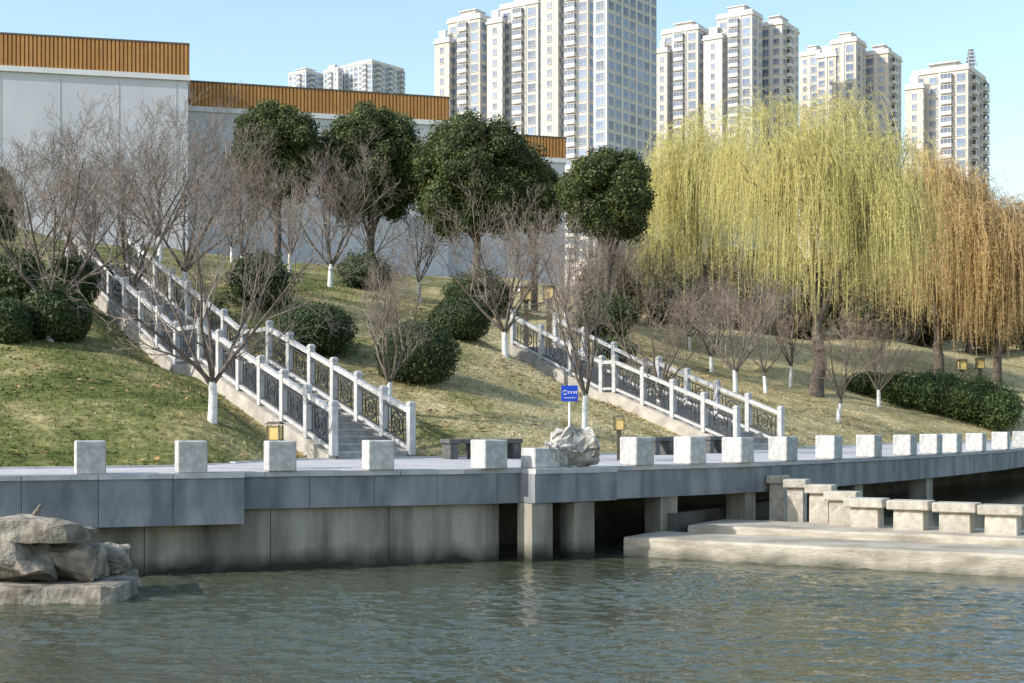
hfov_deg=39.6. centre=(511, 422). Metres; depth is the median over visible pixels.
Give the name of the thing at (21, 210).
bare tree
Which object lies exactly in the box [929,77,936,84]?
window
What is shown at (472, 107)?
window
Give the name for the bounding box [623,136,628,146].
window
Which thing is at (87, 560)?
boulder
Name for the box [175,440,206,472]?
granite bollard
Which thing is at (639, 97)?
window
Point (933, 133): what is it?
window
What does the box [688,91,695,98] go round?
window
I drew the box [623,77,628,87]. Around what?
window
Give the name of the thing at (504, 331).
bare tree
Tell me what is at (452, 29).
window
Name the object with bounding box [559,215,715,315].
bare tree
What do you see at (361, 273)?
shrub
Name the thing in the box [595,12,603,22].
window
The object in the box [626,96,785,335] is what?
willow tree
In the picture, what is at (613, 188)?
evergreen tree
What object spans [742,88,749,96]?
window
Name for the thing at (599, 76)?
window
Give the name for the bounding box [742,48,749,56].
window
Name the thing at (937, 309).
willow tree
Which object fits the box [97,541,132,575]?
boulder
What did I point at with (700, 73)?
window
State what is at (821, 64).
window
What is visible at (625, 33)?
window
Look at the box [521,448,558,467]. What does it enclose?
stone block
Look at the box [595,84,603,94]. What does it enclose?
window
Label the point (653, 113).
window
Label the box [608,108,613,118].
window
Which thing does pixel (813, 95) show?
window
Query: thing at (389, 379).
bare tree
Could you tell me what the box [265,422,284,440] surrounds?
garden lantern
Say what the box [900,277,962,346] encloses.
shrub
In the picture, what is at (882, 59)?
window
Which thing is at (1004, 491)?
weir pool
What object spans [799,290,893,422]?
bare tree
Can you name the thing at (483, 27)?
window
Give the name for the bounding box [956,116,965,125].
window
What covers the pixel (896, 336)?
leafy tree
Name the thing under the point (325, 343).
round bush
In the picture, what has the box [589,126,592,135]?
window
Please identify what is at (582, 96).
window
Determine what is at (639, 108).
window
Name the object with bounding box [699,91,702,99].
window
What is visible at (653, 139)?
window
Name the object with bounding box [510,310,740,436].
stone balustrade
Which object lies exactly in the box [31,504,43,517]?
bird
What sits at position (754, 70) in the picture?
window
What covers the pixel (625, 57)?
window
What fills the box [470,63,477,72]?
window
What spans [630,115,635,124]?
window
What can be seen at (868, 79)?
window
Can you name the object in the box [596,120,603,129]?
window
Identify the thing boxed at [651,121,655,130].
window
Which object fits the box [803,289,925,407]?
bare tree
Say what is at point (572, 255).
bare tree
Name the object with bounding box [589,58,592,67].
window
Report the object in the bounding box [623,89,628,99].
window
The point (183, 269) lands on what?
bare tree
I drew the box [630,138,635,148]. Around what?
window
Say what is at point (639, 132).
window
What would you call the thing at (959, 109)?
window
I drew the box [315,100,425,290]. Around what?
evergreen tree
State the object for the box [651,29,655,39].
window
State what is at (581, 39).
window
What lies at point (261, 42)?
sky
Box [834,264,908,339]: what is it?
shrub
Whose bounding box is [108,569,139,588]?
boulder
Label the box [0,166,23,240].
evergreen tree
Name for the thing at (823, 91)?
window
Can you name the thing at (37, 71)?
museum block
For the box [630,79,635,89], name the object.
window
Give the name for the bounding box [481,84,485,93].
window
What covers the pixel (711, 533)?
weir
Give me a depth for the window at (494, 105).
389.29 m
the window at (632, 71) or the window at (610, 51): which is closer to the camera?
the window at (610, 51)
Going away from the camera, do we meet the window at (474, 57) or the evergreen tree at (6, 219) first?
the evergreen tree at (6, 219)
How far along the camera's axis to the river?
19.01 m
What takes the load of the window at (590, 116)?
in the apartment tower at (567, 68)
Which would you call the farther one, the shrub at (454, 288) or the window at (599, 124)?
the window at (599, 124)
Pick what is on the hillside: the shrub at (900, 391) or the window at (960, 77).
the shrub at (900, 391)
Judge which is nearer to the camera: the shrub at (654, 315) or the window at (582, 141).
the shrub at (654, 315)
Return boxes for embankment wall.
[0,448,1023,573]
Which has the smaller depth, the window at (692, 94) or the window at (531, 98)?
the window at (531, 98)
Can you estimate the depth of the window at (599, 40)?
351.13 m
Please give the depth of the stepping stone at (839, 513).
30.40 m
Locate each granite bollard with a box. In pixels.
[74,440,105,473]
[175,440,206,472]
[264,441,295,471]
[362,440,393,469]
[471,439,506,468]
[620,437,653,465]
[674,436,705,463]
[722,437,753,462]
[768,436,797,460]
[815,435,841,458]
[856,435,881,456]
[893,435,916,454]
[920,434,941,453]
[942,434,961,452]
[966,433,985,450]
[992,432,1009,448]
[1013,431,1023,447]
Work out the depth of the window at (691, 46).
430.90 m
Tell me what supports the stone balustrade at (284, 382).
on the stone staircase at (352, 433)
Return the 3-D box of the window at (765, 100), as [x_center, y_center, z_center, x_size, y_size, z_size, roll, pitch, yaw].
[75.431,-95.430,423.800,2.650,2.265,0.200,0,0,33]
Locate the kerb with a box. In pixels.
[0,440,1012,468]
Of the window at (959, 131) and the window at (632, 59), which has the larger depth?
the window at (959, 131)
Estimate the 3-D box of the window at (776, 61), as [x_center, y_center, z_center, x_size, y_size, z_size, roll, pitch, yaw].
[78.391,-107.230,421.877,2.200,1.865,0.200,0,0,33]
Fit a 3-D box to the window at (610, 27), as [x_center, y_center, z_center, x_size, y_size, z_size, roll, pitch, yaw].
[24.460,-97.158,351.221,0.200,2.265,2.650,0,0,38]
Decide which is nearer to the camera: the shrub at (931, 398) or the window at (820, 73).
the shrub at (931, 398)
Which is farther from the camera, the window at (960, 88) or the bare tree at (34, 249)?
the window at (960, 88)
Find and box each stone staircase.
[93,268,415,458]
[509,344,767,449]
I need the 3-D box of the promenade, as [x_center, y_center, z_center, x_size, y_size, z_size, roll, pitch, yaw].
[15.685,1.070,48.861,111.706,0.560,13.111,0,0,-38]
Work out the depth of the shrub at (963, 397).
63.49 m
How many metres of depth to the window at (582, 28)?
370.83 m
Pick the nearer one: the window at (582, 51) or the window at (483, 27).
the window at (582, 51)
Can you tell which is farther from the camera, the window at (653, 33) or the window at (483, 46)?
the window at (483, 46)
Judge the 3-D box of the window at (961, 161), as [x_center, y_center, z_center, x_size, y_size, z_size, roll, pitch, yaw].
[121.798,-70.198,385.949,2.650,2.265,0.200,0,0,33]
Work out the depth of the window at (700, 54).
431.59 m
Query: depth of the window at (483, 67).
401.35 m
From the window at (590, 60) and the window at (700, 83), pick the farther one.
the window at (700, 83)
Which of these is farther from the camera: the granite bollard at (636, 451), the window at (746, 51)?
the window at (746, 51)
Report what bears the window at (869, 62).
in the apartment tower at (845, 56)
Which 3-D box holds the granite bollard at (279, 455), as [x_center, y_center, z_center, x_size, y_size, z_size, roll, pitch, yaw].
[-4.320,0.612,26.480,0.523,0.564,0.523,0,0,-20]
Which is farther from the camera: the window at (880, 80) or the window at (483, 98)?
the window at (880, 80)
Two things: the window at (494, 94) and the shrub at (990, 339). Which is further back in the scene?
the window at (494, 94)
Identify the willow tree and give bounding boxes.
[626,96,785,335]
[660,73,962,397]
[844,135,1023,374]
[920,170,1023,386]
[934,259,1023,353]
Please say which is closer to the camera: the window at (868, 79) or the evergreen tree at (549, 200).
the evergreen tree at (549, 200)
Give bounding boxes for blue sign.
[561,385,577,431]
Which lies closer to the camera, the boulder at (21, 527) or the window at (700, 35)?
the boulder at (21, 527)
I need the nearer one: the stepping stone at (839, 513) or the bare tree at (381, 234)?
the stepping stone at (839, 513)
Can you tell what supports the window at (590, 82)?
in the apartment tower at (567, 68)
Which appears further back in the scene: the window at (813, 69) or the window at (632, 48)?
the window at (813, 69)
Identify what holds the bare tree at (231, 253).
on the hillside
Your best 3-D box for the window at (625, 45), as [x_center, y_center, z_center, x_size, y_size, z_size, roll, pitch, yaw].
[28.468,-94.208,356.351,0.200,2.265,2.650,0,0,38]
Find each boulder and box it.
[0,513,101,542]
[0,542,55,581]
[38,541,110,580]
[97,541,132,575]
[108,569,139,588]
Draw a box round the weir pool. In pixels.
[756,478,1023,530]
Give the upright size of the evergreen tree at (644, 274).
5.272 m
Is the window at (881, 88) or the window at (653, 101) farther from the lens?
the window at (881, 88)
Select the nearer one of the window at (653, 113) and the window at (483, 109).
the window at (653, 113)
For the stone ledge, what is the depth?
21.38 m
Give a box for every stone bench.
[439,439,482,458]
[497,439,522,457]
[654,437,673,454]
[700,436,725,452]
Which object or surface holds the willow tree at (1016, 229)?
on the hillside
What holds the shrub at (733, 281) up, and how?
on the hillside
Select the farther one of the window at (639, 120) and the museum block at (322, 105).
the window at (639, 120)
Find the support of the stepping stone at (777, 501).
in the weir pool
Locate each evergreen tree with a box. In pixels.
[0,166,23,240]
[224,98,329,260]
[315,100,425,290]
[405,107,553,273]
[519,161,563,310]
[552,145,657,297]
[633,238,697,312]
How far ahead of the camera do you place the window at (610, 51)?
351.26 m
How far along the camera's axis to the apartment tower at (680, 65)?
432.64 m
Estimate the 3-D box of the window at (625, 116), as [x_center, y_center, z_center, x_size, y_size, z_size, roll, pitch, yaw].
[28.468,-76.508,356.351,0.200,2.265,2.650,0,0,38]
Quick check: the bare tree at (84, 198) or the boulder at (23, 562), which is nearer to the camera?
the boulder at (23, 562)
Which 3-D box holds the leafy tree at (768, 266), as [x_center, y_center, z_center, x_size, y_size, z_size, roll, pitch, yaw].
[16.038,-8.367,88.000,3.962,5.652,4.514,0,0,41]
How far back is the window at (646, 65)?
364.01 m
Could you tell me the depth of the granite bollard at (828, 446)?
35.29 m
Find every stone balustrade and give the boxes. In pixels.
[65,228,338,455]
[124,232,415,454]
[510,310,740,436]
[553,312,784,437]
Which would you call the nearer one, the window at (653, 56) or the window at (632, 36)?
the window at (632, 36)
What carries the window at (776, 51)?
in the apartment tower at (745, 47)
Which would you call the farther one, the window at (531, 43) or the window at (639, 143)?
the window at (531, 43)
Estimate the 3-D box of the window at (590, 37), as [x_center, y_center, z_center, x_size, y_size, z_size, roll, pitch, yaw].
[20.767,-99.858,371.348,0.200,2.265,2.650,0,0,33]
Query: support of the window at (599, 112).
in the apartment tower at (624, 74)
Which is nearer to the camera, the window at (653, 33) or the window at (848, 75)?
the window at (653, 33)
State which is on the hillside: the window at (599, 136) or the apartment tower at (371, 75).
the apartment tower at (371, 75)
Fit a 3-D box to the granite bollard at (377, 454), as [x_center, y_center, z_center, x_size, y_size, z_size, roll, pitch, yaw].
[-2.559,0.611,27.160,0.507,0.566,0.507,0,0,-21]
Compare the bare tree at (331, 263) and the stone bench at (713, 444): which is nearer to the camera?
the stone bench at (713, 444)
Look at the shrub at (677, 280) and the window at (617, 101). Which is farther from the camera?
the window at (617, 101)
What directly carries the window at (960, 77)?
in the apartment tower at (947, 101)
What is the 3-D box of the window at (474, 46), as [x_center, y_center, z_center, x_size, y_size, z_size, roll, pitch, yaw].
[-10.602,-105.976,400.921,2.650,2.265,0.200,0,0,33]
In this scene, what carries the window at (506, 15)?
in the apartment tower at (514, 61)
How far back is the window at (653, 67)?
366.68 m
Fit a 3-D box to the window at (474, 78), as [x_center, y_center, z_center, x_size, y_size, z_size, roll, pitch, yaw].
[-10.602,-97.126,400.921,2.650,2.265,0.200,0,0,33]
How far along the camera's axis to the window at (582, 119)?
370.83 m
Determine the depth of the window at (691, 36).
431.11 m
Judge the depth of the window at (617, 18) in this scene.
353.58 m
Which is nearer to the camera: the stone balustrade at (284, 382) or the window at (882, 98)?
the stone balustrade at (284, 382)
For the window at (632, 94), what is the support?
in the apartment tower at (624, 74)
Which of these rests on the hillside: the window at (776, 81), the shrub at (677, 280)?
the shrub at (677, 280)
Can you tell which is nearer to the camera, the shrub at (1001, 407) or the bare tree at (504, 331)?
the bare tree at (504, 331)
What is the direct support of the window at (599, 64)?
in the apartment tower at (624, 74)
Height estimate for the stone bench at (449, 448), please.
0.450 m
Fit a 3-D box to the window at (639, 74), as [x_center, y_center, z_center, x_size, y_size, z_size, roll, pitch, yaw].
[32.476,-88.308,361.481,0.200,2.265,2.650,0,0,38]
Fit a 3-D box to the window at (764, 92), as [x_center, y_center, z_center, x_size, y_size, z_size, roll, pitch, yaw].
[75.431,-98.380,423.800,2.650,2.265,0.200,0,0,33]
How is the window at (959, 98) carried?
in the apartment tower at (947, 101)
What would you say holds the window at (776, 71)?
in the apartment tower at (745, 47)
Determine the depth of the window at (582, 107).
370.83 m
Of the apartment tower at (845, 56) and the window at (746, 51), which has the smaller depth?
the window at (746, 51)
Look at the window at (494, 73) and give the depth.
389.29 m
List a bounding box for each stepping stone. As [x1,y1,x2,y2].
[766,475,789,521]
[783,478,810,521]
[805,484,836,522]
[824,490,861,524]
[844,497,889,527]
[886,499,935,529]
[932,501,981,532]
[977,504,1023,535]
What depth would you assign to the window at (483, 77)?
401.35 m
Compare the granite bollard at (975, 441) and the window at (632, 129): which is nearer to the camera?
the granite bollard at (975, 441)
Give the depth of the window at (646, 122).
364.01 m
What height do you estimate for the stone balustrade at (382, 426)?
7.155 m
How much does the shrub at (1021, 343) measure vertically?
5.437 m
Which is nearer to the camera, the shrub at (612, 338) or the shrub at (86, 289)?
the shrub at (86, 289)
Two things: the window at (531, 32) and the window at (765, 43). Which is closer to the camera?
the window at (531, 32)
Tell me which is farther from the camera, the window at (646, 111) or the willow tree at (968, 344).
the window at (646, 111)
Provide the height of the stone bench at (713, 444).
0.450 m
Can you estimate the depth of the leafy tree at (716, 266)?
88.51 m
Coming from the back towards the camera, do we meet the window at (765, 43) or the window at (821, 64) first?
the window at (821, 64)
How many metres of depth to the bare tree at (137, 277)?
42.52 m
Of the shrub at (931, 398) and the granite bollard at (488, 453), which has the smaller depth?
the granite bollard at (488, 453)
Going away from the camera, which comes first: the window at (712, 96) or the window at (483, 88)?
the window at (483, 88)
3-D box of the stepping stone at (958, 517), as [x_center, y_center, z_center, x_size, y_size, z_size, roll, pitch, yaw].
[8.902,2.220,28.450,0.850,1.260,0.620,0,0,30]
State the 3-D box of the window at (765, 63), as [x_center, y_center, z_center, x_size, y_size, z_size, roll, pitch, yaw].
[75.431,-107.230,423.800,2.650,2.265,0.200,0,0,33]
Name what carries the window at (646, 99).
in the apartment tower at (624, 74)
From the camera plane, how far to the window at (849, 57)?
441.01 m
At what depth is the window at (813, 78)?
471.00 m
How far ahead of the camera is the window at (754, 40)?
416.47 m
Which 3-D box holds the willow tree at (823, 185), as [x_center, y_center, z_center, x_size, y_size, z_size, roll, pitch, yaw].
[13.112,-8.178,62.697,13.085,14.814,11.401,0,0,0]
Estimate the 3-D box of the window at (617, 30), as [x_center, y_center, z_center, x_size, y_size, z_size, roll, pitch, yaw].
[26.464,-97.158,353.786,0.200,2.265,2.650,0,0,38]
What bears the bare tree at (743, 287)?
on the hillside
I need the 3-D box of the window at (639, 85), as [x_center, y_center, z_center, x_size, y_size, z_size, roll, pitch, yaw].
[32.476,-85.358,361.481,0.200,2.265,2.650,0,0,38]
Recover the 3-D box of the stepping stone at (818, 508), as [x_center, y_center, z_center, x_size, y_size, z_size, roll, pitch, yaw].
[6.822,2.105,31.400,0.600,1.490,0.620,0,0,24]
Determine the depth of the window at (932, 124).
390.14 m
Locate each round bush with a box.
[0,297,33,343]
[22,281,94,342]
[273,300,358,355]
[372,319,461,384]
[427,295,492,340]
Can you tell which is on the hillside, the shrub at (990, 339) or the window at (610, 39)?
the shrub at (990, 339)
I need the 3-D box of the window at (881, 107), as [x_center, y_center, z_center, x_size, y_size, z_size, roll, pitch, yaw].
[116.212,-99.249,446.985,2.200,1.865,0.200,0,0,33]
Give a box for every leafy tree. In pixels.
[698,245,744,318]
[737,244,798,326]
[800,256,854,327]
[857,260,908,340]
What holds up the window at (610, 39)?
in the apartment tower at (624, 74)
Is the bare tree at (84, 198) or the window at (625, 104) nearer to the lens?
the bare tree at (84, 198)
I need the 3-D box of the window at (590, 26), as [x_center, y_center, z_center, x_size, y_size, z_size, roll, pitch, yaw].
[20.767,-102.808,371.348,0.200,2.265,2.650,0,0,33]
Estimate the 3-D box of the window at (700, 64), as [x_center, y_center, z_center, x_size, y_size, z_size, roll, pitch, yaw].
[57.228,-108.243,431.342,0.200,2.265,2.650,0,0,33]
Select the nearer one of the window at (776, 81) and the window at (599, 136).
the window at (599, 136)
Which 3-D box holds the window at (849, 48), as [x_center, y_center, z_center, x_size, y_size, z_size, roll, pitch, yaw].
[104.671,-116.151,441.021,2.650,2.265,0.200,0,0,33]
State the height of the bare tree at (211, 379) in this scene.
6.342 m
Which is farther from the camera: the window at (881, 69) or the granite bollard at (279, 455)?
the window at (881, 69)
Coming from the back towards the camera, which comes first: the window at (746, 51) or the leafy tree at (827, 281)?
the window at (746, 51)
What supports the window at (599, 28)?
in the apartment tower at (624, 74)
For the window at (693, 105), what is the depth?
430.90 m
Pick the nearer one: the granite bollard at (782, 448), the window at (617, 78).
the granite bollard at (782, 448)
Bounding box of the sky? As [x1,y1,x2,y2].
[0,0,1023,245]
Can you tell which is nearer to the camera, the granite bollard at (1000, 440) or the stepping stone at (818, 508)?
the stepping stone at (818, 508)
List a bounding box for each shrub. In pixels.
[0,246,49,302]
[48,254,100,303]
[222,247,300,309]
[333,247,396,290]
[440,264,515,314]
[572,290,642,340]
[574,259,647,318]
[591,334,637,360]
[640,252,711,321]
[643,281,698,323]
[707,258,779,333]
[774,266,839,338]
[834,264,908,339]
[841,369,881,394]
[872,369,925,408]
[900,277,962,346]
[913,367,961,414]
[939,371,996,424]
[956,297,1023,353]
[972,376,1023,430]
[1017,333,1023,349]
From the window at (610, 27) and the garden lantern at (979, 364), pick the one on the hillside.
the garden lantern at (979, 364)
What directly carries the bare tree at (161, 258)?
on the hillside
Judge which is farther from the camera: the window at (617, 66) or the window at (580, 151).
the window at (580, 151)
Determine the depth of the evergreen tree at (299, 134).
64.78 m
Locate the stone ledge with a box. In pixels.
[0,577,137,604]
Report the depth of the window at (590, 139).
371.10 m
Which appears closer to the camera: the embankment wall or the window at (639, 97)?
the embankment wall
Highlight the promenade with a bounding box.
[0,441,1012,473]
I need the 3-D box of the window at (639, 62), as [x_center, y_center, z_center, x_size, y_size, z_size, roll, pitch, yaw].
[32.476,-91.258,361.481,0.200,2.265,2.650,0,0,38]
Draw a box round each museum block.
[0,32,189,250]
[188,80,449,276]
[448,133,567,284]
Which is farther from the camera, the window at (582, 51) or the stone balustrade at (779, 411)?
the window at (582, 51)
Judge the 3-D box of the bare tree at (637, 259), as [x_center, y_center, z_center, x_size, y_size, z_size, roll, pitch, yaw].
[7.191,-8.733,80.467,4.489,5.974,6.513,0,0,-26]
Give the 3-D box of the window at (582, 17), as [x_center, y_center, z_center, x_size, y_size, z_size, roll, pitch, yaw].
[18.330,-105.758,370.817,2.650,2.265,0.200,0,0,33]
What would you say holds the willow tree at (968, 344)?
on the hillside
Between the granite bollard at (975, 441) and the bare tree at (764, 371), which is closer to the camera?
the granite bollard at (975, 441)
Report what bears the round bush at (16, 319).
on the hillside
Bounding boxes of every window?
[450,26,455,33]
[470,21,477,30]
[470,42,477,51]
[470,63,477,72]
[470,84,477,93]
[470,95,477,103]
[471,32,477,40]
[471,53,477,61]
[471,74,477,82]
[471,105,477,112]
[481,22,485,31]
[481,32,485,41]
[481,43,485,51]
[481,53,485,62]
[481,63,485,72]
[481,74,485,83]
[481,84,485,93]
[481,95,485,104]
[481,105,485,114]
[492,27,496,33]
[492,38,496,44]
[492,49,496,55]
[492,60,496,66]
[492,70,496,76]
[492,81,496,87]
[492,92,496,98]
[492,103,496,109]
[503,12,508,19]
[527,7,534,16]
[527,39,535,48]
[527,50,535,59]
[527,61,535,70]
[527,72,534,81]
[527,83,534,92]
[527,116,535,124]
[528,18,535,26]
[528,29,535,37]
[528,94,534,102]
[528,105,534,113]
[528,127,535,134]
[578,1,586,10]
[578,12,586,22]
[578,24,586,33]
[578,35,586,44]
[578,46,586,55]
[578,58,586,67]
[578,69,586,78]
[578,80,586,89]
[578,92,586,101]
[578,103,586,112]
[578,114,586,123]
[578,126,586,134]
[578,137,586,146]
[578,148,586,157]
[589,1,592,11]
[589,13,592,22]
[589,24,592,33]
[589,35,592,45]
[589,47,592,56]
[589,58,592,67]
[589,69,592,78]
[589,80,592,90]
[589,92,592,101]
[589,103,592,112]
[589,114,592,123]
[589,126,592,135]
[589,137,592,146]
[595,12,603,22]
[595,24,603,34]
[595,36,603,46]
[595,48,603,58]
[595,60,603,70]
[595,72,603,82]
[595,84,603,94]
[595,96,603,106]
[596,108,603,117]
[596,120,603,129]
[596,132,604,141]
[608,12,613,22]
[608,24,613,34]
[608,36,613,46]
[608,48,613,58]
[608,60,613,70]
[608,72,613,82]
[608,84,613,94]
[608,96,613,106]
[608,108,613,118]
[608,120,613,130]
[608,132,613,141]
[615,15,620,25]
[615,27,621,37]
[615,39,621,49]
[615,51,621,61]
[615,62,621,73]
[615,74,620,84]
[615,86,620,96]
[615,98,621,108]
[615,110,621,120]
[615,122,621,132]
[615,134,621,144]
[623,18,628,28]
[623,30,628,40]
[623,42,628,52]
[623,53,627,63]
[623,65,628,75]
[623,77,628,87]
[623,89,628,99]
[623,101,627,110]
[623,112,628,122]
[623,124,628,134]
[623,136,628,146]
[630,21,635,31]
[630,33,635,43]
[630,44,635,54]
[630,56,635,66]
[630,68,635,78]
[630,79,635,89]
[630,91,635,101]
[630,103,635,113]
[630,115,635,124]
[630,126,635,136]
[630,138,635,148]
[637,24,642,34]
[637,35,642,45]
[637,47,642,57]
[637,59,642,68]
[637,70,642,80]
[637,82,642,92]
[637,93,642,103]
[637,105,642,115]
[637,117,642,126]
[637,128,642,138]
[637,140,642,149]
[644,26,648,36]
[644,38,649,48]
[644,50,648,59]
[644,61,649,71]
[644,73,648,82]
[644,84,649,94]
[644,96,648,105]
[644,107,649,117]
[644,119,648,128]
[644,130,648,140]
[644,142,648,151]
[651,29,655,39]
[651,41,656,51]
[651,52,656,62]
[651,64,655,73]
[651,75,656,85]
[651,87,655,96]
[651,98,656,108]
[651,110,656,119]
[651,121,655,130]
[651,133,656,142]
[665,37,670,43]
[688,32,695,40]
[688,42,695,50]
[688,52,695,59]
[688,62,695,69]
[688,71,695,79]
[688,81,695,89]
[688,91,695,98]
[688,101,695,108]
[698,32,702,41]
[698,71,702,79]
[699,42,702,50]
[699,52,702,60]
[699,62,702,70]
[699,81,702,89]
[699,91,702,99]
[710,93,714,99]
[742,38,749,46]
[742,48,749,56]
[742,58,749,66]
[742,68,749,76]
[742,78,749,86]
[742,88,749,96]
[742,98,749,106]
[753,38,756,46]
[753,48,756,57]
[753,58,756,67]
[753,68,756,77]
[753,78,756,87]
[762,39,768,47]
[762,49,768,57]
[762,59,768,66]
[762,69,768,76]
[762,79,768,86]
[762,89,768,96]
[762,99,768,106]
[773,38,779,44]
[773,48,779,54]
[773,58,779,64]
[773,68,779,74]
[773,78,779,84]
[773,88,779,94]
[811,57,816,64]
[811,66,816,73]
[811,75,816,82]
[811,84,816,90]
[811,93,816,99]
[818,61,824,67]
[818,71,824,76]
[818,80,824,86]
[818,89,824,95]
[845,44,853,52]
[845,63,853,71]
[845,82,853,90]
[846,54,852,61]
[846,73,852,80]
[866,58,872,65]
[866,67,872,74]
[866,77,873,84]
[866,86,872,93]
[866,95,873,102]
[866,105,873,112]
[878,57,884,63]
[878,76,884,82]
[878,85,884,91]
[879,66,884,72]
[879,94,884,100]
[879,104,884,110]
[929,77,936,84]
[929,88,936,95]
[929,99,936,105]
[929,109,936,116]
[929,120,936,127]
[929,131,936,138]
[929,142,936,148]
[956,73,965,81]
[956,84,965,92]
[956,94,965,103]
[956,105,965,114]
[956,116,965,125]
[956,127,964,135]
[956,138,964,146]
[956,149,964,157]
[956,160,964,167]
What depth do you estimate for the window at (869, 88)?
449.16 m
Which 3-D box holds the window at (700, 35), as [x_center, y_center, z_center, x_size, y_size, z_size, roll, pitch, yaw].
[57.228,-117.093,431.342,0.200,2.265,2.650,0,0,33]
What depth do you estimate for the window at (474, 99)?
400.96 m
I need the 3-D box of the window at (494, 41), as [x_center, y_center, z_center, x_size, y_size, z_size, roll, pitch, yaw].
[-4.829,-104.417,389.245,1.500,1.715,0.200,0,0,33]
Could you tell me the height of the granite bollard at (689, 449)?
0.597 m
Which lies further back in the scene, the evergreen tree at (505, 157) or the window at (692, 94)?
the window at (692, 94)
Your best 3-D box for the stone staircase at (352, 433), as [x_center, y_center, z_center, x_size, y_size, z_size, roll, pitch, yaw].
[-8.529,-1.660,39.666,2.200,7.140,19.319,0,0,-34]
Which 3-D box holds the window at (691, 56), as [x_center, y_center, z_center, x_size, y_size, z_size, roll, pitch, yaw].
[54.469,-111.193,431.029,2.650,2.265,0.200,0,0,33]
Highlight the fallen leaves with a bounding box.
[0,277,972,462]
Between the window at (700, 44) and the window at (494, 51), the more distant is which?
the window at (700, 44)
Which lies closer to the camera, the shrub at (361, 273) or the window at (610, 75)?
the shrub at (361, 273)
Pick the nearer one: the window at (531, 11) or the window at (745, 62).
the window at (531, 11)
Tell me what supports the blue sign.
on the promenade
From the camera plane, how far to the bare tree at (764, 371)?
59.42 m
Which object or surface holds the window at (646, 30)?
in the apartment tower at (624, 74)
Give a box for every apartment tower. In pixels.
[288,68,323,88]
[323,59,404,93]
[433,8,491,128]
[485,0,540,134]
[541,0,592,285]
[593,0,656,268]
[657,20,708,250]
[702,4,799,261]
[799,45,821,265]
[815,31,902,263]
[904,49,989,197]
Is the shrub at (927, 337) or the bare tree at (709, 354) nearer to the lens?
the bare tree at (709, 354)
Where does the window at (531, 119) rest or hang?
in the apartment tower at (514, 61)
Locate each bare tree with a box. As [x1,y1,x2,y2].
[0,88,216,341]
[0,101,138,264]
[0,137,386,423]
[1,125,115,261]
[7,80,267,261]
[38,80,259,308]
[85,98,292,300]
[172,156,263,261]
[197,124,298,257]
[243,181,331,271]
[272,128,411,287]
[307,199,423,256]
[343,220,467,418]
[391,191,448,301]
[405,159,578,357]
[483,222,562,290]
[495,199,651,330]
[524,205,621,432]
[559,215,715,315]
[566,231,633,268]
[581,264,725,409]
[592,235,671,315]
[642,256,720,349]
[649,256,755,372]
[666,249,803,392]
[714,276,831,393]
[732,253,781,347]
[753,273,811,386]
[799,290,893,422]
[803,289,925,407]
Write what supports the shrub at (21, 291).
on the hillside
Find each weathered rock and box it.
[541,443,566,467]
[550,431,603,467]
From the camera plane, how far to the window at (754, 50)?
416.52 m
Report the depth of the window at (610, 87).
351.13 m
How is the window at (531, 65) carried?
in the apartment tower at (514, 61)
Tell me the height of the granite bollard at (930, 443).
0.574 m
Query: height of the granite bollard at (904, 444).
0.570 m
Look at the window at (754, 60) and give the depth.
416.52 m
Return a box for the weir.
[624,499,1023,576]
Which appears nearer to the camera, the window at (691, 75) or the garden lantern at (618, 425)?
the garden lantern at (618, 425)
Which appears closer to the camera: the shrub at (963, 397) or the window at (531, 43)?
the shrub at (963, 397)
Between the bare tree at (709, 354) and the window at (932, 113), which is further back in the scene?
the window at (932, 113)
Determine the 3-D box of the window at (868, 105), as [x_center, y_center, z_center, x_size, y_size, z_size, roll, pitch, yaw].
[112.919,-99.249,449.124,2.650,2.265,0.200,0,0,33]
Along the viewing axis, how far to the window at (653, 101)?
366.68 m
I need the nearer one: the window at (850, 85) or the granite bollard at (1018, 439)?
the granite bollard at (1018, 439)
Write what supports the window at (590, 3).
in the apartment tower at (567, 68)
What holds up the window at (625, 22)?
in the apartment tower at (624, 74)
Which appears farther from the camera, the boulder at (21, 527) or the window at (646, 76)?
the window at (646, 76)
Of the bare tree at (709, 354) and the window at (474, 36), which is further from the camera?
the window at (474, 36)
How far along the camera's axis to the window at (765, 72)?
423.81 m
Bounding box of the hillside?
[0,227,1023,466]
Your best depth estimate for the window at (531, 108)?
386.07 m
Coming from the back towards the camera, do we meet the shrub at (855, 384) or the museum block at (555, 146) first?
the museum block at (555, 146)
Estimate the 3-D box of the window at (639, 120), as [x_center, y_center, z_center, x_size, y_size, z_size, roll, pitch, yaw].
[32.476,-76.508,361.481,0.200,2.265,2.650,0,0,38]
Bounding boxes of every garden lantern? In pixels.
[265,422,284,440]
[519,285,532,345]
[541,284,554,346]
[612,415,625,459]
[955,359,967,380]
[974,357,984,377]
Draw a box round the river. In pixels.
[0,536,1023,682]
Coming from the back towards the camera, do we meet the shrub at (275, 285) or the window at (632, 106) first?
the window at (632, 106)
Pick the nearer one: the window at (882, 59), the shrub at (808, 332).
the shrub at (808, 332)
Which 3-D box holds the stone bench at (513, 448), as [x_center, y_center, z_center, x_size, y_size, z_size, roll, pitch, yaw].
[-0.183,0.585,32.480,0.800,0.450,0.420,0,0,-39]
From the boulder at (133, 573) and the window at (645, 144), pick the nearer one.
the boulder at (133, 573)
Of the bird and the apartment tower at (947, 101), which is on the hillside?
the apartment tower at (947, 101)

